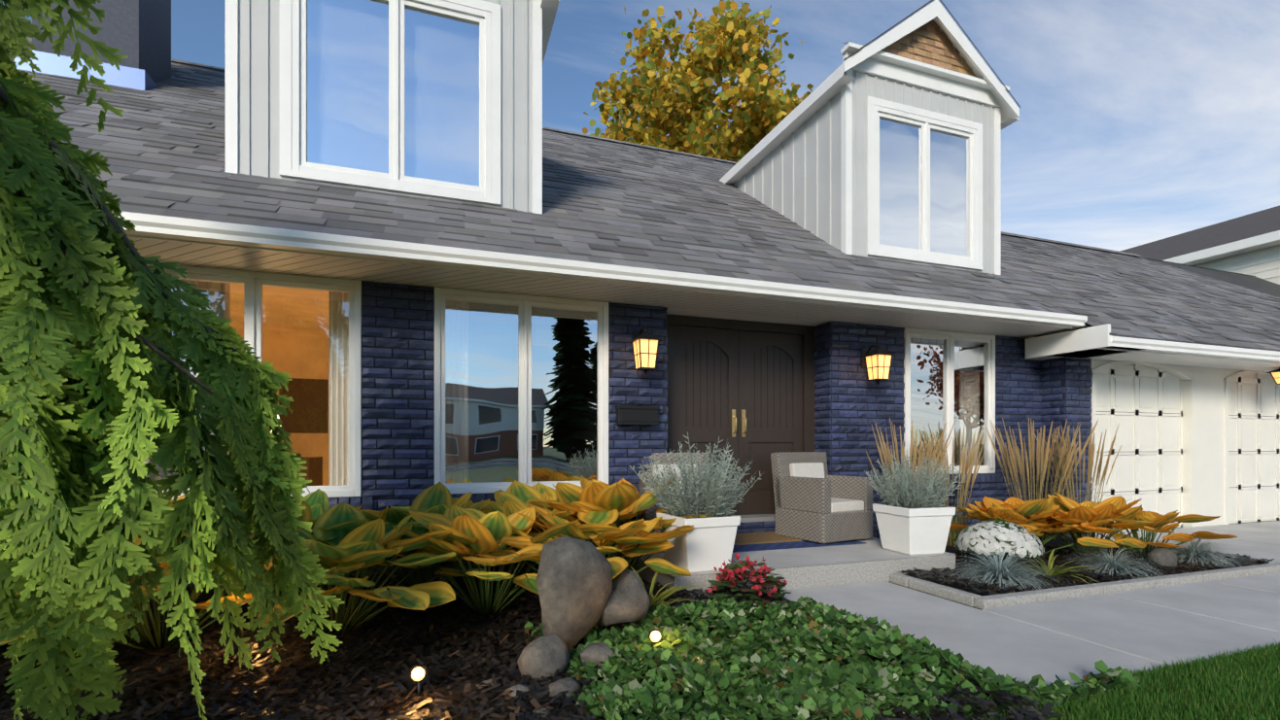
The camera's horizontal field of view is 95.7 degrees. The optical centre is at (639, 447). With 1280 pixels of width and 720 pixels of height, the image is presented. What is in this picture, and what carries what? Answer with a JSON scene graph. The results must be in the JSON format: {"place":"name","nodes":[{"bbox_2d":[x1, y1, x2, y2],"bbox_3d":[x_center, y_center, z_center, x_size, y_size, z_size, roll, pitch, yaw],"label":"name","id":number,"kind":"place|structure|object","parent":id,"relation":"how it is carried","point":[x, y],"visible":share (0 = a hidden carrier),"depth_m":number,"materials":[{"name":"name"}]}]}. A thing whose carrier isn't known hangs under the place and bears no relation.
{"place":"outdoors","nodes":[
{"label":"outdoors","id":0,"kind":"place"},
{"bbox_2d":[0,0,1279,243],"label":"sky","id":1,"kind":"structure","parent":0,"point":[1109,128],"materials":[{"name":"blue"}]},
{"bbox_2d":[742,513,1279,711],"bbox_3d":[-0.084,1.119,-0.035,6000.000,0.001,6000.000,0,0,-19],"label":"ground sheet","id":2,"kind":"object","parent":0,"point":[979,608],"depth_m":4.75,"materials":[{"name":"grey concrete"}]},
{"bbox_2d":[0,0,344,719],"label":"tree","id":3,"kind":"object","parent":2,"relation":"on","point":[103,391],"visible":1,"depth_m":1.95,"materials":[{"name":"green plant"}]},
{"bbox_2d":[225,627,243,657],"bbox_3d":[-2.001,1.010,2.856,0.072,0.218,0.130,0,0,-29],"label":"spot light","id":4,"kind":"object","parent":2,"relation":"on","point":[239,633],"visible":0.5,"depth_m":2.84,"materials":[{"name":"black metal"}]},
{"bbox_2d":[149,279,361,488],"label":"interiors","id":5,"kind":"object","parent":2,"relation":"on","point":[317,413],"depth_m":6.56,"materials":[{"name":"orange"}]},
{"bbox_2d":[409,665,427,695],"bbox_3d":[-0.944,1.017,2.470,0.072,0.204,0.132,0,0,-19],"label":"spot light","id":6,"kind":"object","parent":2,"relation":"on","point":[417,674],"visible":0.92,"depth_m":2.42,"materials":[{"name":"white metal"}]},
{"bbox_2d":[111,280,1092,587],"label":"brick house walls","id":7,"kind":"structure","parent":2,"relation":"on","point":[852,403],"depth_m":5.70,"materials":[{"name":"blue brick"}]},
{"bbox_2d":[129,0,995,499],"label":"window frames","id":8,"kind":"structure","parent":7,"relation":"attached to","point":[254,284],"depth_m":5.38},
{"bbox_2d":[147,0,986,485],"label":"window glass","id":9,"kind":"object","parent":8,"relation":"in","point":[348,84],"visible":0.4,"depth_m":5.40,"materials":[{"name":"clear glass"}]},
{"bbox_2d":[615,403,659,425],"bbox_3d":[-0.018,-0.312,5.516,0.420,0.202,0.149,0,0,-19],"label":"mailbox","id":10,"kind":"object","parent":7,"relation":"attached to","point":[639,414],"visible":1,"depth_m":5.49,"materials":[{"name":"black metal"}]},
{"bbox_2d":[7,30,1279,369],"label":"roof","id":11,"kind":"structure","parent":7,"relation":"on","point":[606,201],"depth_m":6.52,"materials":[{"name":"grey"}]},
{"bbox_2d":[14,0,171,90],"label":"chimney","id":12,"kind":"object","parent":11,"relation":"on","point":[138,32],"visible":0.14,"depth_m":6.92,"materials":[{"name":"stone"}]},
{"bbox_2d":[225,0,1020,276],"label":"dormers","id":13,"kind":"object","parent":11,"relation":"attached to","point":[807,163],"visible":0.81,"depth_m":7.14,"materials":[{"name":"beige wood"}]},
{"bbox_2d":[102,210,1279,372],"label":"eaves gutters","id":14,"kind":"object","parent":11,"relation":"attached to","point":[197,243],"visible":0.94,"depth_m":5.00,"materials":[{"name":"white metal"}]},
{"bbox_2d":[629,327,661,374],"bbox_3d":[0.039,-0.904,5.446,0.234,0.455,0.317,0,0,-19],"label":"lantern","id":15,"kind":"object","parent":7,"relation":"attached to","point":[645,345],"visible":1,"depth_m":5.34,"materials":[{"name":"yellow glass"}]},
{"bbox_2d":[666,313,815,522],"bbox_3d":[1.103,-0.291,6.266,1.950,2.180,0.265,0,0,-19],"label":"front door","id":16,"kind":"structure","parent":7,"relation":"attached to","point":[745,390],"depth_m":6.35,"materials":[{"name":"black wood"}]},
{"bbox_2d":[666,307,828,326],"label":"alcove ceiling","id":17,"kind":"structure","parent":7,"relation":"on","point":[730,316],"depth_m":6.16,"materials":[{"name":"white paint"}]},
{"bbox_2d":[861,345,895,384],"bbox_3d":[2.577,-0.904,6.337,0.234,0.455,0.317,0,0,-19],"label":"lantern","id":18,"kind":"object","parent":7,"relation":"attached to","point":[877,363],"visible":1,"depth_m":6.24,"materials":[{"name":"yellow glass"}]},
{"bbox_2d":[1265,368,1279,384],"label":"wall lantern","id":19,"kind":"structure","parent":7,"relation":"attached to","point":[1275,374],"depth_m":8.11,"materials":[{"name":"yellow glass"}]},
{"bbox_2d":[0,541,1274,719],"bbox_3d":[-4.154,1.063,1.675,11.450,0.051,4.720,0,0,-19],"label":"mulch bed","id":20,"kind":"object","parent":2,"relation":"on","point":[204,596],"visible":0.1,"depth_m":2.79,"materials":[{"name":"brown wood"}]},
{"bbox_2d":[0,475,715,651],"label":"hosta plants","id":21,"kind":"object","parent":20,"relation":"on","point":[432,529],"visible":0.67,"depth_m":3.58,"materials":[{"name":"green plant"}]},
{"bbox_2d":[648,629,661,649],"bbox_3d":[0.072,1.017,2.955,0.072,0.204,0.131,0,0,-4],"label":"spot light","id":22,"kind":"object","parent":20,"relation":"on","point":[654,636],"visible":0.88,"depth_m":2.90,"materials":[{"name":"white metal"}]},
{"bbox_2d":[630,566,702,620],"bbox_3d":[0.063,0.922,3.648,0.757,0.334,0.814,0,0,33],"label":"yucca","id":23,"kind":"object","parent":20,"relation":"on","point":[658,600],"visible":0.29,"depth_m":3.70,"materials":[{"name":"green plant"}]},
{"bbox_2d":[704,552,791,606],"bbox_3d":[0.739,0.894,4.029,0.611,0.280,0.598,0,0,-19],"label":"red begonia","id":24,"kind":"object","parent":20,"relation":"on","point":[732,571],"visible":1,"depth_m":3.92,"materials":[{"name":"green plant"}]},
{"bbox_2d":[520,595,1145,719],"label":"ground cover","id":25,"kind":"object","parent":20,"relation":"on","point":[813,688],"visible":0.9,"depth_m":2.57,"materials":[{"name":"green plant"}]},
{"bbox_2d":[1111,530,1162,553],"bbox_3d":[5.036,0.945,5.810,0.765,0.290,0.650,0,0,-19],"label":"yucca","id":26,"kind":"object","parent":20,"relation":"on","point":[1136,534],"visible":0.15,"depth_m":5.87,"materials":[{"name":"green plant"}]},
{"bbox_2d":[582,0,813,162],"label":"yellow tree","id":27,"kind":"object","parent":2,"relation":"on","point":[727,41],"visible":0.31,"depth_m":18.75,"materials":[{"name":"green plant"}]},
{"bbox_2d":[476,535,1177,717],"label":"garden rocks","id":28,"kind":"object","parent":2,"relation":"on","point":[581,593],"visible":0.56,"depth_m":2.91,"materials":[{"name":"grey stone"}]},
{"bbox_2d":[620,520,1279,702],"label":"hardscape","id":29,"kind":"structure","parent":2,"relation":"on","point":[1048,641],"depth_m":3.87,"materials":[{"name":"concrete"}]},
{"bbox_2d":[638,452,724,533],"bbox_3d":[0.359,0.492,5.433,0.700,0.874,0.728,0,0,-5],"label":"wicker chair","id":30,"kind":"object","parent":29,"relation":"on","point":[648,514],"visible":0.12,"depth_m":5.59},
{"bbox_2d":[656,511,740,573],"bbox_3d":[0.443,0.724,4.474,0.477,0.410,0.477,0,0,-24],"label":"planter","id":31,"kind":"object","parent":29,"relation":"on","point":[706,544],"visible":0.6,"depth_m":4.29,"materials":[{"name":"white ceramic"}]},
{"bbox_2d":[629,431,761,518],"bbox_3d":[0.437,0.227,4.483,0.974,0.688,0.980,0,0,-19],"label":"artemisia","id":32,"kind":"object","parent":31,"relation":"on","point":[710,503],"visible":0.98,"depth_m":4.35,"materials":[{"name":"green plant"}]},
{"bbox_2d":[732,531,865,553],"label":"door mats","id":33,"kind":"object","parent":29,"relation":"on","point":[757,541],"depth_m":5.55,"materials":[{"name":"fabric"}]},
{"bbox_2d":[770,451,872,544],"bbox_3d":[1.847,0.492,5.924,0.700,0.874,0.728,0,0,-29],"label":"wicker chair","id":34,"kind":"object","parent":33,"relation":"on","point":[814,501],"visible":0.9,"depth_m":5.74,"materials":[{"name":"grey wicker"}]},
{"bbox_2d":[872,502,955,555],"bbox_3d":[2.428,0.724,5.160,0.477,0.410,0.477,0,0,-15],"label":"planter","id":35,"kind":"object","parent":29,"relation":"on","point":[913,532],"visible":0.94,"depth_m":4.98,"materials":[{"name":"white ceramic"}]},
{"bbox_2d":[865,417,956,503],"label":"reed grass","id":36,"kind":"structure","parent":35,"relation":"on","point":[887,456],"depth_m":5.95,"materials":[{"name":"beige plant"}]},
{"bbox_2d":[865,451,968,508],"bbox_3d":[2.416,0.301,5.169,0.867,0.540,0.764,0,0,-19],"label":"potted plant","id":37,"kind":"object","parent":35,"relation":"on","point":[907,493],"visible":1,"depth_m":5.06,"materials":[{"name":"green plant"}]},
{"bbox_2d":[889,562,1279,609],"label":"bed edging","id":38,"kind":"object","parent":2,"relation":"on","point":[991,601],"visible":0.88,"depth_m":4.40,"materials":[{"name":"concrete"}]},
{"bbox_2d":[904,533,1267,596],"bbox_3d":[3.726,1.073,5.721,3.600,0.049,2.300,0,0,-19],"label":"mulch bed","id":39,"kind":"object","parent":2,"relation":"on","point":[952,549],"depth_m":4.89,"materials":[{"name":"black soil"}]},
{"bbox_2d":[909,429,986,547],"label":"reed grass","id":40,"kind":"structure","parent":39,"relation":"on","point":[963,468],"depth_m":6.38,"materials":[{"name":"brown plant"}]},
{"bbox_2d":[952,518,1044,569],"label":"white flowers","id":41,"kind":"object","parent":39,"relation":"on","point":[996,535],"visible":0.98,"depth_m":4.94,"materials":[{"name":"white flower petals"},{"name":"green foliage"}]},
{"bbox_2d":[945,546,1058,596],"bbox_3d":[2.859,0.943,4.585,0.898,0.293,0.877,0,0,-19],"label":"fescue","id":42,"kind":"object","parent":39,"relation":"on","point":[1002,573],"visible":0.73,"depth_m":4.54,"materials":[{"name":"green plant"}]},
{"bbox_2d":[984,417,1098,541],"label":"reed grass","id":43,"kind":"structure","parent":39,"relation":"on","point":[1040,452],"depth_m":6.61,"materials":[{"name":"beige plant"}]},
{"bbox_2d":[1005,549,1105,587],"bbox_3d":[3.385,0.972,4.782,0.754,0.235,0.817,0,0,42],"label":"yucca","id":44,"kind":"object","parent":39,"relation":"on","point":[1050,566],"visible":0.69,"depth_m":4.74,"materials":[{"name":"green plant"}]},
{"bbox_2d":[1021,423,1132,540],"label":"reed grass","id":45,"kind":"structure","parent":39,"relation":"on","point":[1089,460],"depth_m":6.54,"materials":[{"name":"beige plant"}]},
{"bbox_2d":[949,492,1237,559],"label":"hosta plants","id":46,"kind":"object","parent":39,"relation":"on","point":[1037,517],"visible":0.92,"depth_m":5.34,"materials":[{"name":"orange plant"}]},
{"bbox_2d":[1060,546,1170,581],"bbox_3d":[4.014,0.962,4.912,0.812,0.254,0.788,0,0,-19],"label":"fescue","id":47,"kind":"object","parent":39,"relation":"on","point":[1112,564],"visible":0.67,"depth_m":4.87,"materials":[{"name":"green plant"}]},
{"bbox_2d":[1140,533,1250,567],"bbox_3d":[5.158,0.943,5.407,0.886,0.294,0.895,0,0,-19],"label":"fescue","id":48,"kind":"object","parent":39,"relation":"on","point":[1192,552],"visible":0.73,"depth_m":5.33,"materials":[{"name":"green plant"}]},
{"bbox_2d":[938,638,1279,719],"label":"lawn","id":49,"kind":"structure","parent":2,"relation":"on","point":[1244,685],"depth_m":2.50,"materials":[{"name":"green plant"}]},
{"bbox_2d":[1090,359,1279,534],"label":"garage front","id":50,"kind":"structure","parent":2,"relation":"on","point":[1204,441],"depth_m":8.02,"materials":[{"name":"white"}]},
{"bbox_2d":[1052,38,1279,251],"bbox_3d":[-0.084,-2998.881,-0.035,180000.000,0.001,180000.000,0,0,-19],"label":"cloud","id":51,"kind":"structure","parent":0,"point":[1230,95],"depth_m":5235.61,"materials":[{"name":"white"}]},
{"bbox_2d":[1119,205,1279,284],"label":"neighbour house","id":52,"kind":"structure","parent":0,"point":[1249,244],"depth_m":15.00,"materials":[{"name":"grey"}]}
]}

